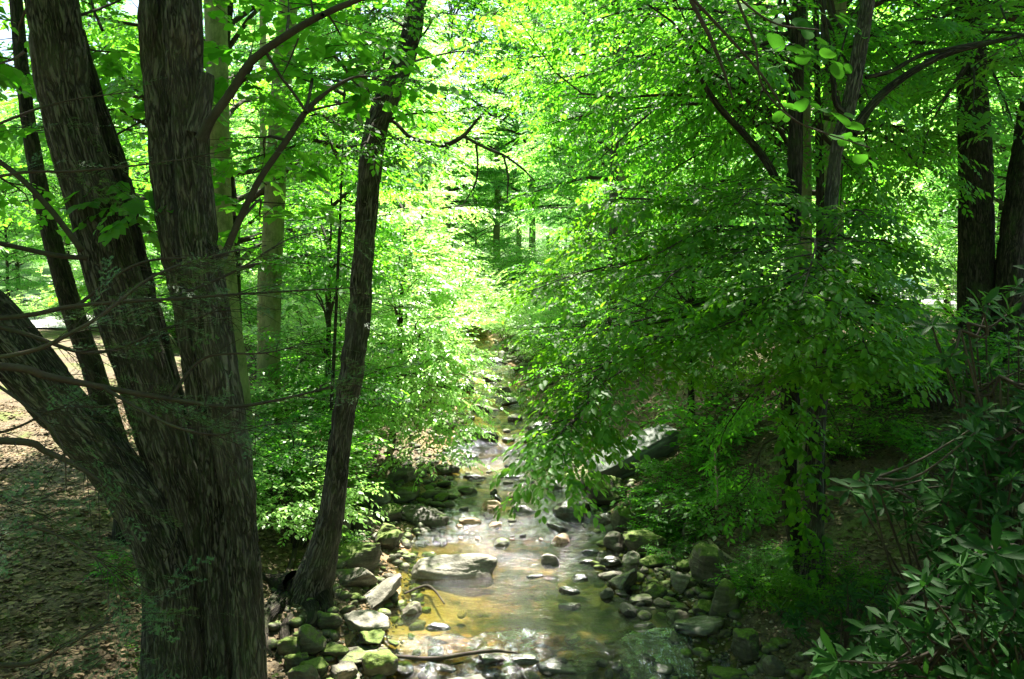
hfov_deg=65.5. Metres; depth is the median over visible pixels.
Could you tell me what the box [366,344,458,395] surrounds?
bush
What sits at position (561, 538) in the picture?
rock
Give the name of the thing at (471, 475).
rock
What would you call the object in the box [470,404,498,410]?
rock
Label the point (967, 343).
rhododendron
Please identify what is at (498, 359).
rock
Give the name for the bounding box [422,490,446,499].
rock
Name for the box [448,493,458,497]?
cobble
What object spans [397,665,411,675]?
cobble
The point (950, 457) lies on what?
seedling
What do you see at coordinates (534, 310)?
bush
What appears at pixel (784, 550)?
seedling
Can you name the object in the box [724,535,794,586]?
shrub
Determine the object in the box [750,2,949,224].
broadleaf tree
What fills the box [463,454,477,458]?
rock
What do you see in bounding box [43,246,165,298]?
bush
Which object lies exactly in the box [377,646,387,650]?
cobble
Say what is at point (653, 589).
rock
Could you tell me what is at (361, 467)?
shrub
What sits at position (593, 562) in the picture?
cobble
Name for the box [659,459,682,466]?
seedling
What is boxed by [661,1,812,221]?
broadleaf tree
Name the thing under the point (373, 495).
plant
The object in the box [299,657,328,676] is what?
rock
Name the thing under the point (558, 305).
bush
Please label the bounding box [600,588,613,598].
rock
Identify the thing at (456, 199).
broadleaf tree
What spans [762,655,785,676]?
rock
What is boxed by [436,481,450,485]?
cobble
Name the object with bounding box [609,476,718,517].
plant
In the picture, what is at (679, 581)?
rock
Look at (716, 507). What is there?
stick
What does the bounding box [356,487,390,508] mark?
rock
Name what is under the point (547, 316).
bush
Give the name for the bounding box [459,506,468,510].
cobble
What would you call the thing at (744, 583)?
seedling
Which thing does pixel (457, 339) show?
bush
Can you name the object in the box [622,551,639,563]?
rock
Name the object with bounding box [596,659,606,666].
cobble
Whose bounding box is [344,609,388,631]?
rock
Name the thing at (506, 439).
cobble
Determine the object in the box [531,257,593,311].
bush
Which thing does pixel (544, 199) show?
broadleaf tree
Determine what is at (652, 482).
seedling
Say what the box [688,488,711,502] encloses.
seedling
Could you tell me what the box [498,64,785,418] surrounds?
tree
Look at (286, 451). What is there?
shrub
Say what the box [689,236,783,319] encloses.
bush
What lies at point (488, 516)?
cobble
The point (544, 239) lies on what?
broadleaf tree
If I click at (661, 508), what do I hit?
rock
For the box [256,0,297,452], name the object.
pale tree
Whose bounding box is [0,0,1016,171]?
sky
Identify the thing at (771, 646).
river stones
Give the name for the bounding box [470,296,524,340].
bush
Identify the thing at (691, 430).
plant
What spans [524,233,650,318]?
bush
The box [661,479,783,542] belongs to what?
plant
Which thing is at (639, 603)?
cobble
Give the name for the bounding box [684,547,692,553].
cobble
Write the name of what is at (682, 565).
rock
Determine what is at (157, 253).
broadleaf tree
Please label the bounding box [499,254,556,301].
bush
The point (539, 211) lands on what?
broadleaf tree
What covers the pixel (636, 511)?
rock
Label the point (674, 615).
rock
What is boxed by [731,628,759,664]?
rock
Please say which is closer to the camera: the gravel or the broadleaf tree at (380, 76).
the gravel
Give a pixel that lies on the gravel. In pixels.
(684, 601)
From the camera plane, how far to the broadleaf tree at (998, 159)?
29.18 m
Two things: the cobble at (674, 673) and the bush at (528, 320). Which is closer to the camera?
the cobble at (674, 673)
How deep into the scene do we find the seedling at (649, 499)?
11.52 m
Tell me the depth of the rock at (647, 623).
8.27 m
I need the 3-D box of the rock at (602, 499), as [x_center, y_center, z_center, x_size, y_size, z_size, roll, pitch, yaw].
[1.463,2.354,12.341,0.626,0.509,0.445,-1,5,-14]
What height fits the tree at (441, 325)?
5.441 m
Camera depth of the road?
33.30 m
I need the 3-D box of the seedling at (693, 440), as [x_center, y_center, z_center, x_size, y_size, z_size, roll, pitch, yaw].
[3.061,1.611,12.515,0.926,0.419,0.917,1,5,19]
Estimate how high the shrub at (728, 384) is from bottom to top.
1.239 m
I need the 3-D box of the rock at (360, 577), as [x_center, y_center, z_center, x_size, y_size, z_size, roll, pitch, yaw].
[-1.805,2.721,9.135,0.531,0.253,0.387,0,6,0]
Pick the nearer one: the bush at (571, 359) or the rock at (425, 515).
the rock at (425, 515)
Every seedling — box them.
[628,490,684,513]
[630,459,674,481]
[638,480,663,489]
[638,510,713,541]
[640,458,701,487]
[650,518,703,542]
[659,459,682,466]
[677,428,726,452]
[683,519,723,539]
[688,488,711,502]
[703,557,796,600]
[710,475,741,488]
[718,469,737,476]
[752,539,793,574]
[769,544,836,575]
[825,430,883,460]
[877,424,955,458]
[896,436,961,475]
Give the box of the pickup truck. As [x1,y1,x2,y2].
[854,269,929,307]
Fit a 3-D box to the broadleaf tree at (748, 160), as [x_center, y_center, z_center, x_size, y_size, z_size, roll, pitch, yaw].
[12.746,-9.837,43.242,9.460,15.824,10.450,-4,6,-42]
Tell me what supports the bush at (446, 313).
on the ground
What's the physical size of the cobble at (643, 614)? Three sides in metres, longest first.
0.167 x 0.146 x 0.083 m
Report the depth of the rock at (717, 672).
7.50 m
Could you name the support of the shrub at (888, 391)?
on the ground
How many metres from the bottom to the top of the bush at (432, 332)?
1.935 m
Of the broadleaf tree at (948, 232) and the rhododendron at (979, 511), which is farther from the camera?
the broadleaf tree at (948, 232)
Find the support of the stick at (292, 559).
on the ground
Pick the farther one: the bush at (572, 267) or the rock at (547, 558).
the bush at (572, 267)
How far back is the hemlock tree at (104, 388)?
3.85 m
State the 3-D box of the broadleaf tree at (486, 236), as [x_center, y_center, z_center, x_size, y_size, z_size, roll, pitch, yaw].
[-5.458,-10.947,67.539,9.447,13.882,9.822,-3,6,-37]
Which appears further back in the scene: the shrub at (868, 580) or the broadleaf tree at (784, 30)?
the broadleaf tree at (784, 30)
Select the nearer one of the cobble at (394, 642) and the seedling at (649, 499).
the cobble at (394, 642)
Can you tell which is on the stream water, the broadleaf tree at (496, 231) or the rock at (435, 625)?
the rock at (435, 625)
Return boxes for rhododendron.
[768,568,900,665]
[801,518,1023,678]
[827,387,1023,671]
[907,264,1023,640]
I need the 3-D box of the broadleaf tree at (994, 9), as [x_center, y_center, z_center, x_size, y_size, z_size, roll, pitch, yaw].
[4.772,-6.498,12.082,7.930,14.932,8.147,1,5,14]
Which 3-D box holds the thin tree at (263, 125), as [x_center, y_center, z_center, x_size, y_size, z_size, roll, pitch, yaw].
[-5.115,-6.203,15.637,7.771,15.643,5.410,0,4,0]
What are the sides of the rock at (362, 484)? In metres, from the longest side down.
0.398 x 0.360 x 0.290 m
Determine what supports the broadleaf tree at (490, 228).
on the ground
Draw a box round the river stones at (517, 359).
[398,335,598,423]
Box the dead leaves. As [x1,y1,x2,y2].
[0,326,1023,678]
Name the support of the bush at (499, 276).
on the ground
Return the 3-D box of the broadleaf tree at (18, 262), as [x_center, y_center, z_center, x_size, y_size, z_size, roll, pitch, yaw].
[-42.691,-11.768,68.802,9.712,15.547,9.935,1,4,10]
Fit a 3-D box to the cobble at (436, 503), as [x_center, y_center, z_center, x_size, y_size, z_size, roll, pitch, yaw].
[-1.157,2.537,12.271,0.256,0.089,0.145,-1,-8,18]
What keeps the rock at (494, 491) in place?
on the stream water
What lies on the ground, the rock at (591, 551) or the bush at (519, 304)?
the bush at (519, 304)
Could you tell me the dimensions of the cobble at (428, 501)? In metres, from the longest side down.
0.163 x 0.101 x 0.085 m
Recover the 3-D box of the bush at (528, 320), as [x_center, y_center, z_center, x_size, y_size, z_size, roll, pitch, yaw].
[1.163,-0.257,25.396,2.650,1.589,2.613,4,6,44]
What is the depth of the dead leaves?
8.51 m
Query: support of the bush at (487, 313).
on the ground
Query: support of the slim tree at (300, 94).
on the ground
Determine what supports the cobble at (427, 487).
on the ground
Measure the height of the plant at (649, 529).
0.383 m
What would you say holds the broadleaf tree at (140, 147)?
on the ground
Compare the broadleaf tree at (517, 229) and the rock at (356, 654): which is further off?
the broadleaf tree at (517, 229)
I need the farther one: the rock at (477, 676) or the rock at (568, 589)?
the rock at (568, 589)
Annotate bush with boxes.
[19,275,94,323]
[20,301,47,319]
[23,280,82,310]
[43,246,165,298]
[155,270,254,346]
[156,287,244,340]
[241,234,424,354]
[241,262,299,318]
[241,264,431,380]
[241,272,300,340]
[241,274,326,363]
[249,252,482,384]
[311,265,431,342]
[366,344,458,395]
[372,324,477,376]
[374,262,461,345]
[374,314,466,353]
[375,342,440,387]
[388,264,491,317]
[389,260,479,306]
[391,261,490,316]
[420,304,464,329]
[422,330,473,359]
[443,220,562,286]
[444,258,523,303]
[454,239,540,296]
[454,280,513,324]
[455,241,503,270]
[457,270,541,333]
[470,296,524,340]
[470,298,504,324]
[481,254,529,297]
[486,284,540,312]
[487,301,562,334]
[498,246,556,273]
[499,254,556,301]
[501,261,553,302]
[502,293,548,320]
[504,310,560,347]
[508,306,585,349]
[508,321,579,367]
[511,299,559,327]
[521,231,607,281]
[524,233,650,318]
[524,288,627,345]
[529,316,618,370]
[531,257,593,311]
[531,261,605,328]
[538,330,612,383]
[555,337,646,382]
[556,235,620,274]
[557,241,736,348]
[594,279,687,328]
[622,224,761,315]
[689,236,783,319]
[749,225,851,297]
[752,209,906,300]
[868,195,998,321]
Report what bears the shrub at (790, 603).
on the ground
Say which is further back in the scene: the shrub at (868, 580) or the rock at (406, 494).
the rock at (406, 494)
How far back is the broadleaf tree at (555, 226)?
69.25 m
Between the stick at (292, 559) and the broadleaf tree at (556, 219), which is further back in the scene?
the broadleaf tree at (556, 219)
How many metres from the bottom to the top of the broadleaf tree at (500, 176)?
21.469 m
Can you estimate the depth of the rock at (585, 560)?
10.09 m
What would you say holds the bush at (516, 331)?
on the ground
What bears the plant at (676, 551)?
on the ground
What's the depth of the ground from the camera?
9.54 m
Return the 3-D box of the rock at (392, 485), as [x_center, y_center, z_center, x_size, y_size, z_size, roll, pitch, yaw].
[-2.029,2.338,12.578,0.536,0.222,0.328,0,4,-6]
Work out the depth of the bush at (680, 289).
20.05 m
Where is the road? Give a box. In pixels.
[23,309,169,327]
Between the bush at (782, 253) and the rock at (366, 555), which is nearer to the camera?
the rock at (366, 555)
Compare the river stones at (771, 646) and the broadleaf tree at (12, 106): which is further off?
the broadleaf tree at (12, 106)
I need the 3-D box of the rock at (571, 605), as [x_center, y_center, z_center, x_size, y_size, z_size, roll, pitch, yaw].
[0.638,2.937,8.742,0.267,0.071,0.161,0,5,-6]
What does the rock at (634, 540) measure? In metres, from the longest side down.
0.631 x 0.570 x 0.328 m
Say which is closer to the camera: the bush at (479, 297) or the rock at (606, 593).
the rock at (606, 593)
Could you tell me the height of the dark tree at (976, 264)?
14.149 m
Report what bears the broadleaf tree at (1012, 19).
on the ground
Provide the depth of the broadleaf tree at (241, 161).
82.71 m
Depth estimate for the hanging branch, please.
3.42 m
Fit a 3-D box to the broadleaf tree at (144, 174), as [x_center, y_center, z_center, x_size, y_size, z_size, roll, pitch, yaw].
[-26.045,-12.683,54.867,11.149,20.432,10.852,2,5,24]
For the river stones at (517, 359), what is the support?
on the ground
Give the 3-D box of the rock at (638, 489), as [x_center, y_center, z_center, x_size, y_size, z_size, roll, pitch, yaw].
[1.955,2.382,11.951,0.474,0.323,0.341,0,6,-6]
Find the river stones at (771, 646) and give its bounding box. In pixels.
[267,392,878,678]
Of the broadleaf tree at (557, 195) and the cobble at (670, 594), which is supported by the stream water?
the cobble at (670, 594)
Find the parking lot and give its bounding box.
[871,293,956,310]
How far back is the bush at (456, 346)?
24.10 m
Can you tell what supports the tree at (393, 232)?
on the ground
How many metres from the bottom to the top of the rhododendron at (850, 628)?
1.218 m
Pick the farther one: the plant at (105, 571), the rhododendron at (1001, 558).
the plant at (105, 571)
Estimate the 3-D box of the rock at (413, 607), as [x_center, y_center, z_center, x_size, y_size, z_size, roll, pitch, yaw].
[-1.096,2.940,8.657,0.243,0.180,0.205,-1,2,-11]
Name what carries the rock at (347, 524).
on the ground
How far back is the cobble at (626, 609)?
8.54 m
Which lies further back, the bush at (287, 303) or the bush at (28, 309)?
the bush at (28, 309)
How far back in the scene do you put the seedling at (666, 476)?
11.98 m
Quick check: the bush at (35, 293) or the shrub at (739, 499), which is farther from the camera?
the bush at (35, 293)
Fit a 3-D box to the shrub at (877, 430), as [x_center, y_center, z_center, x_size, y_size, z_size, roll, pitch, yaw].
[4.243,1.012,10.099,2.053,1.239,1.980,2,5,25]
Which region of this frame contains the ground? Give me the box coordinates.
[0,130,1023,678]
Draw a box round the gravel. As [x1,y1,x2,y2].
[271,410,838,678]
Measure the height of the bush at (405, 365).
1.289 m
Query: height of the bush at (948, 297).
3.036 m
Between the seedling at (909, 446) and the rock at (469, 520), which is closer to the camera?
the seedling at (909, 446)
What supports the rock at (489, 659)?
in the stream water
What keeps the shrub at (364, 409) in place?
on the ground
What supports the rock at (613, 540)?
on the ground
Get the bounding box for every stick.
[286,529,296,571]
[394,649,516,660]
[404,584,444,603]
[708,539,750,569]
[714,449,724,509]
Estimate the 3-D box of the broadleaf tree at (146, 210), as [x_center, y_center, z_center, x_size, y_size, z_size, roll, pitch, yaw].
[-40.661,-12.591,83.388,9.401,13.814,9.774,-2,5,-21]
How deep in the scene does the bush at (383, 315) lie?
18.75 m
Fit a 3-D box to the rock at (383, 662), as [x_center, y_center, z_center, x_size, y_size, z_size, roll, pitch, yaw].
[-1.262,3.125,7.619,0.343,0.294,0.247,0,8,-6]
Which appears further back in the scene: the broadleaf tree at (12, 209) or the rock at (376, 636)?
the broadleaf tree at (12, 209)
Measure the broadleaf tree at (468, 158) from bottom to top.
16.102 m
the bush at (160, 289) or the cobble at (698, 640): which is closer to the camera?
the cobble at (698, 640)
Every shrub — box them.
[182,331,393,441]
[246,386,386,517]
[248,358,418,469]
[251,424,399,549]
[257,421,396,507]
[319,402,398,444]
[668,353,774,406]
[699,466,780,519]
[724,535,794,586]
[743,565,822,622]
[756,340,884,398]
[764,375,940,464]
[767,542,894,617]
[813,316,994,412]
[846,288,1023,413]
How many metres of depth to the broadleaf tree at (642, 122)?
67.37 m
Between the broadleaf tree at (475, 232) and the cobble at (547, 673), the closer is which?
the cobble at (547, 673)
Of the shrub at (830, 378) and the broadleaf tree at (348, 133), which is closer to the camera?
the shrub at (830, 378)
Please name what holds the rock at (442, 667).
on the stream water
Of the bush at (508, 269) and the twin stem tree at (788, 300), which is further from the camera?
the bush at (508, 269)
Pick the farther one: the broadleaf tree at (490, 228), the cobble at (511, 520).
the broadleaf tree at (490, 228)
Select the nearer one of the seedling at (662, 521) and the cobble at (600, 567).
the cobble at (600, 567)
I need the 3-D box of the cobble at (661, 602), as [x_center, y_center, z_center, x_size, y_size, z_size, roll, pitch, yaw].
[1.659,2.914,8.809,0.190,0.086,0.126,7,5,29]
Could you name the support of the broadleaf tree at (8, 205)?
on the ground
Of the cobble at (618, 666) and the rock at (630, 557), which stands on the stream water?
the cobble at (618, 666)
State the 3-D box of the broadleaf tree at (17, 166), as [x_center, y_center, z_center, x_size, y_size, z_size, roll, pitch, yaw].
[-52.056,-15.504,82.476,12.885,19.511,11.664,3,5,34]
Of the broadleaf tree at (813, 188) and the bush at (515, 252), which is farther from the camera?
the bush at (515, 252)
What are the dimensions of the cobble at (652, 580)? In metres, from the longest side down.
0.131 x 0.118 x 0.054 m
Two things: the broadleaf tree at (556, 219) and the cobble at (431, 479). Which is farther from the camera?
the broadleaf tree at (556, 219)
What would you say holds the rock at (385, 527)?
on the ground
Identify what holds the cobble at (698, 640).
on the stream water
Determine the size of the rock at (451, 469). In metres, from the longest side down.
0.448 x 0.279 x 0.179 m
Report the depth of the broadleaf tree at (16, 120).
63.81 m
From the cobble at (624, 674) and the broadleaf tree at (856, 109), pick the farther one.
the broadleaf tree at (856, 109)
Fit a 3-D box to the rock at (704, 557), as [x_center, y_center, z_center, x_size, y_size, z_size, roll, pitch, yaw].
[2.290,2.607,9.142,0.444,0.534,0.389,5,-1,-18]
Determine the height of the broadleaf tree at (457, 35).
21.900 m
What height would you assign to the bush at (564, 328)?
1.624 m
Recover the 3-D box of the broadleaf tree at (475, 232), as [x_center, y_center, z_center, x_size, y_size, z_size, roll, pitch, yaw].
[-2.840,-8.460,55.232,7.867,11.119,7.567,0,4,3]
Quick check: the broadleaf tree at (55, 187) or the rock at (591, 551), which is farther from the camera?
the broadleaf tree at (55, 187)
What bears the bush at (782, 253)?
on the ground
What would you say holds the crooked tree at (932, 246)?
on the ground
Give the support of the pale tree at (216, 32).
on the ground
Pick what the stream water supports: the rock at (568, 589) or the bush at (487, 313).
the rock at (568, 589)
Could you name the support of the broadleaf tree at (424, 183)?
on the ground
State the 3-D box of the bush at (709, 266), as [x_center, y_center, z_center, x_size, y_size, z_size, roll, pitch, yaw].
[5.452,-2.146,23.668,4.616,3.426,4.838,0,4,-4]
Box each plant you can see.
[82,549,139,590]
[124,639,140,678]
[339,526,369,546]
[347,471,395,509]
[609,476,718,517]
[616,513,679,537]
[639,388,779,453]
[639,537,693,564]
[661,472,730,506]
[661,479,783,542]
[673,440,746,472]
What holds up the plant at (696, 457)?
on the ground
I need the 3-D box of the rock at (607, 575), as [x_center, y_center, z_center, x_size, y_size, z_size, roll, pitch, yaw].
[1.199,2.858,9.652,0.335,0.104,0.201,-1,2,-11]
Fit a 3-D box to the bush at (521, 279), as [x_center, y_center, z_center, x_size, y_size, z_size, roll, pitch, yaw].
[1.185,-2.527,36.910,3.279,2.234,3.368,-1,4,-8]
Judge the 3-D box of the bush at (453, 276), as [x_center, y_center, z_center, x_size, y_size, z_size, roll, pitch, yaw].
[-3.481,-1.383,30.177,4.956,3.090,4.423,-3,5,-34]
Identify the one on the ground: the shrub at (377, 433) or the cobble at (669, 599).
the shrub at (377, 433)
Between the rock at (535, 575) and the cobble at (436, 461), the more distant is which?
the cobble at (436, 461)
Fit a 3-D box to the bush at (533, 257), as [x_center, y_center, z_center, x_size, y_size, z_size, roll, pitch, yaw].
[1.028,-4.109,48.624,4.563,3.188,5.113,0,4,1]
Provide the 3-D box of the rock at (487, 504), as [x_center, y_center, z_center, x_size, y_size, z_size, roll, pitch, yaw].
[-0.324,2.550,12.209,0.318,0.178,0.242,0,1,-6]
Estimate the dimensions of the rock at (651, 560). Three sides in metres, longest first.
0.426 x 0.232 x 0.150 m
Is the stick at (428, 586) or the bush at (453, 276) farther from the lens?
the bush at (453, 276)
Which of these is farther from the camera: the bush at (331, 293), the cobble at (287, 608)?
the bush at (331, 293)
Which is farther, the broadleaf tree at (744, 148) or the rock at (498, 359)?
the rock at (498, 359)
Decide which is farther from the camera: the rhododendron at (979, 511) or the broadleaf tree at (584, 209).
the broadleaf tree at (584, 209)
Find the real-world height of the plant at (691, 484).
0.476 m
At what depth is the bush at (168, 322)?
24.71 m
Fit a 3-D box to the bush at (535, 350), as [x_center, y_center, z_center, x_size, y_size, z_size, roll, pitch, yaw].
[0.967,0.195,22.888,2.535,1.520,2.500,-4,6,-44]
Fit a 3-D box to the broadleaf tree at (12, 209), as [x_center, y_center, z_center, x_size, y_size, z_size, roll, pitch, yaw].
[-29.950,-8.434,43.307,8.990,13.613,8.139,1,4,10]
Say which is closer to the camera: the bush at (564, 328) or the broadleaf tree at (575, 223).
the bush at (564, 328)
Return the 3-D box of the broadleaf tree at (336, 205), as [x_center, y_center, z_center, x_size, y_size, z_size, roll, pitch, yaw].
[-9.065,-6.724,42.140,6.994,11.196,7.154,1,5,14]
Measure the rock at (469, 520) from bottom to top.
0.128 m
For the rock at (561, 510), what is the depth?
11.81 m
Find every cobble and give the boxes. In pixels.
[284,605,290,611]
[350,593,361,600]
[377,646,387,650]
[388,640,398,645]
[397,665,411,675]
[402,461,412,465]
[417,497,424,501]
[417,672,427,678]
[423,498,432,503]
[424,484,433,489]
[426,466,433,473]
[427,459,438,463]
[429,476,436,481]
[429,501,444,506]
[433,492,448,500]
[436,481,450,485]
[443,501,454,506]
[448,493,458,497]
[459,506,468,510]
[485,514,492,518]
[502,438,514,441]
[503,480,512,484]
[507,413,522,420]
[507,518,516,521]
[510,672,519,678]
[522,669,539,678]
[543,671,551,675]
[557,657,567,663]
[590,560,599,564]
[593,564,605,569]
[596,539,603,545]
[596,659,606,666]
[605,524,613,531]
[615,589,627,596]
[615,663,622,671]
[619,602,636,616]
[620,670,629,678]
[630,585,639,589]
[636,572,644,581]
[636,601,646,605]
[638,610,651,618]
[640,566,648,572]
[642,653,654,662]
[648,579,657,582]
[653,598,669,606]
[662,596,677,601]
[666,591,675,596]
[668,631,681,642]
[671,670,677,675]
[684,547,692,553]
[684,588,695,597]
[694,638,701,643]
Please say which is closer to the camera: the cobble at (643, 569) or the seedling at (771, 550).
the seedling at (771, 550)
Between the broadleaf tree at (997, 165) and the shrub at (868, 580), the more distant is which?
the broadleaf tree at (997, 165)
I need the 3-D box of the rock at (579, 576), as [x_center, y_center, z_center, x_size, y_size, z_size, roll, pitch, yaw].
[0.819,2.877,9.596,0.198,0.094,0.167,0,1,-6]
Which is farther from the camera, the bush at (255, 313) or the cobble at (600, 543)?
the bush at (255, 313)
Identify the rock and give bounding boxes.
[276,636,299,655]
[284,652,308,670]
[287,664,319,678]
[298,624,326,654]
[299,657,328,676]
[317,612,342,629]
[319,643,348,657]
[330,661,357,678]
[335,567,377,586]
[337,646,376,663]
[338,542,381,570]
[341,512,350,532]
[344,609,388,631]
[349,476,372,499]
[351,509,372,533]
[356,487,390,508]
[359,629,384,644]
[361,649,397,677]
[364,573,401,607]
[371,480,396,492]
[374,529,402,549]
[376,523,395,534]
[377,503,402,521]
[387,466,415,482]
[391,487,419,503]
[402,504,448,525]
[402,601,421,613]
[411,553,496,578]
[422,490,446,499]
[427,622,449,628]
[432,417,456,430]
[435,464,459,473]
[435,663,451,671]
[449,674,484,678]
[450,382,473,391]
[458,485,476,493]
[459,427,498,440]
[459,517,480,524]
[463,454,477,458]
[463,473,485,478]
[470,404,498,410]
[480,653,503,665]
[482,375,501,380]
[482,500,500,508]
[486,357,502,362]
[489,521,501,526]
[490,489,497,493]
[494,494,501,499]
[494,538,509,545]
[495,386,511,392]
[496,473,525,477]
[502,397,520,404]
[511,505,534,512]
[511,652,538,664]
[526,573,542,577]
[527,421,556,433]
[538,658,575,673]
[541,553,558,564]
[546,480,566,489]
[546,521,567,532]
[552,500,590,520]
[552,533,569,543]
[558,602,580,609]
[559,586,579,593]
[573,573,587,579]
[579,558,592,562]
[580,473,592,488]
[581,548,598,553]
[586,424,679,478]
[587,475,626,504]
[597,513,611,524]
[598,571,622,578]
[599,555,622,566]
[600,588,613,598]
[603,531,624,550]
[608,568,637,591]
[611,506,632,531]
[622,529,667,553]
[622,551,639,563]
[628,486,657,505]
[629,593,651,603]
[631,509,644,526]
[634,621,652,626]
[638,554,665,566]
[645,582,667,596]
[646,496,666,525]
[656,500,684,528]
[657,663,673,674]
[666,609,688,621]
[670,571,690,593]
[670,602,687,608]
[674,615,724,636]
[675,559,689,571]
[681,522,695,540]
[689,542,727,587]
[692,599,711,613]
[707,666,746,678]
[709,578,739,617]
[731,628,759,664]
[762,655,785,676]
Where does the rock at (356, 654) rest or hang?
on the ground
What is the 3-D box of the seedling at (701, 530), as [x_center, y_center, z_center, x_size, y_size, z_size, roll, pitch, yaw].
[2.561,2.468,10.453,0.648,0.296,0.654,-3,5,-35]
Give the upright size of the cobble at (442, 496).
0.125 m
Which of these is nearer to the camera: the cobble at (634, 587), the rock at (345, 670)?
the rock at (345, 670)
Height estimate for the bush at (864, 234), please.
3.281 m
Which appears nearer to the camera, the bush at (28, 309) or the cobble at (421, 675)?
the cobble at (421, 675)
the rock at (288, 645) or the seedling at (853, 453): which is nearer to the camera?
the rock at (288, 645)
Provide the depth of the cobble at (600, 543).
10.74 m
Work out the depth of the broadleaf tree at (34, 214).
81.65 m
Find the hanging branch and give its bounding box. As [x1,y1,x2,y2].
[689,0,876,167]
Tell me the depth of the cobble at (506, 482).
13.43 m
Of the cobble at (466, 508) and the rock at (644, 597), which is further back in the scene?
the cobble at (466, 508)
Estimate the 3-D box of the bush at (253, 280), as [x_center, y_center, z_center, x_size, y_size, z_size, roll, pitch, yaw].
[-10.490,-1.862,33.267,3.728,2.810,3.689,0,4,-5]
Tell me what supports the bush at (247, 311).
on the ground
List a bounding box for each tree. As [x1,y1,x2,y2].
[0,0,135,246]
[0,0,155,232]
[0,0,421,678]
[0,0,469,678]
[0,0,494,322]
[0,100,45,220]
[0,100,51,276]
[0,112,75,288]
[0,114,36,262]
[0,124,79,296]
[0,163,28,252]
[3,122,76,265]
[9,0,128,544]
[15,103,71,268]
[55,3,155,233]
[65,51,251,272]
[70,152,159,258]
[110,81,150,211]
[132,161,163,287]
[202,0,291,220]
[204,0,255,455]
[228,0,509,253]
[229,2,399,287]
[229,95,316,272]
[229,103,259,242]
[230,56,446,434]
[235,0,488,264]
[240,170,428,450]
[243,0,507,285]
[245,23,388,244]
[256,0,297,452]
[257,9,266,352]
[262,0,542,657]
[294,109,397,281]
[312,172,517,490]
[332,24,441,224]
[369,0,537,264]
[386,107,470,264]
[415,133,511,262]
[416,107,505,253]
[419,0,570,261]
[421,137,526,262]
[439,0,985,484]
[446,0,619,295]
[454,113,547,255]
[455,0,580,257]
[458,0,1023,599]
[458,153,515,253]
[473,0,685,278]
[474,0,765,323]
[497,1,674,244]
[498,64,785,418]
[503,93,559,253]
[508,41,653,250]
[508,47,608,236]
[523,178,580,258]
[536,2,782,297]
[558,158,649,247]
[566,0,770,354]
[576,5,720,242]
[577,0,1023,325]
[617,0,1023,382]
[632,0,820,245]
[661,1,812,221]
[677,20,815,245]
[681,15,784,225]
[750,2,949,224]
[767,0,1023,134]
[767,99,914,275]
[806,0,1023,367]
[813,0,825,515]
[844,20,949,242]
[847,67,1006,315]
[851,46,957,237]
[852,0,1023,269]
[867,4,934,207]
[877,6,1023,287]
[905,127,957,274]
[906,34,1018,229]
[934,30,1022,240]
[956,31,1020,230]
[995,96,1023,369]
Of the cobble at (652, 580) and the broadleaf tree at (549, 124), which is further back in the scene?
the broadleaf tree at (549, 124)
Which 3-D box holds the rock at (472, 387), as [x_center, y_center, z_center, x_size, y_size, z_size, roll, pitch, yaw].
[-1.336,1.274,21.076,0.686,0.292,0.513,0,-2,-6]
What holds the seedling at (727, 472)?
on the ground
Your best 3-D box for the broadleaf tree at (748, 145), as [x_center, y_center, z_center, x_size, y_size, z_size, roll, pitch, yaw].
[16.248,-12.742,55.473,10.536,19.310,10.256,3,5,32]
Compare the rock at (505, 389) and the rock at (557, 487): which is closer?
the rock at (557, 487)
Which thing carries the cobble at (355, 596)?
on the ground
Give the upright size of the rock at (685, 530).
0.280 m
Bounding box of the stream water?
[346,329,729,678]
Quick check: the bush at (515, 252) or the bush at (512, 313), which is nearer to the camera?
the bush at (512, 313)
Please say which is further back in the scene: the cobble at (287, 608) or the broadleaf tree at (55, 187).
the broadleaf tree at (55, 187)
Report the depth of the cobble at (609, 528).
11.29 m
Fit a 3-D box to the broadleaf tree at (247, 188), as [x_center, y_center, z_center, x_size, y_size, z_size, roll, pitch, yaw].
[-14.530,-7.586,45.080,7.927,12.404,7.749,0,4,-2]
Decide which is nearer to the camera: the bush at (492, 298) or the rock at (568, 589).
the rock at (568, 589)
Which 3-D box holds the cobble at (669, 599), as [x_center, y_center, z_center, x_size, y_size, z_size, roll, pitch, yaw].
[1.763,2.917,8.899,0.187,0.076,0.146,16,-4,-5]
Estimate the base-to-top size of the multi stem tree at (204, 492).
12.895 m
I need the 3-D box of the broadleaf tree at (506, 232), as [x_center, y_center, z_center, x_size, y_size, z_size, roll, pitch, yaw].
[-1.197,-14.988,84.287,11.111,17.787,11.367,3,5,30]
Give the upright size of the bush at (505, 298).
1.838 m
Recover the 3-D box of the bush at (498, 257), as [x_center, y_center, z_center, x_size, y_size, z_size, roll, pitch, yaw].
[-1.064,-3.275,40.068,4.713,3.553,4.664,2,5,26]
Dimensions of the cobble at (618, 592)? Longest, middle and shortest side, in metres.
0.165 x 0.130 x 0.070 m
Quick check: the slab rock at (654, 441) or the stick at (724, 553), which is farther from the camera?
the slab rock at (654, 441)
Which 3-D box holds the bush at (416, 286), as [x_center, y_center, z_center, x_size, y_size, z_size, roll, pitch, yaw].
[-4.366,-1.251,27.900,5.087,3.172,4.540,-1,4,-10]
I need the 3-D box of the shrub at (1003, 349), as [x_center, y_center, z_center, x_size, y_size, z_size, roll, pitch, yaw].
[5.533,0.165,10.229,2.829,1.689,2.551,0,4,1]

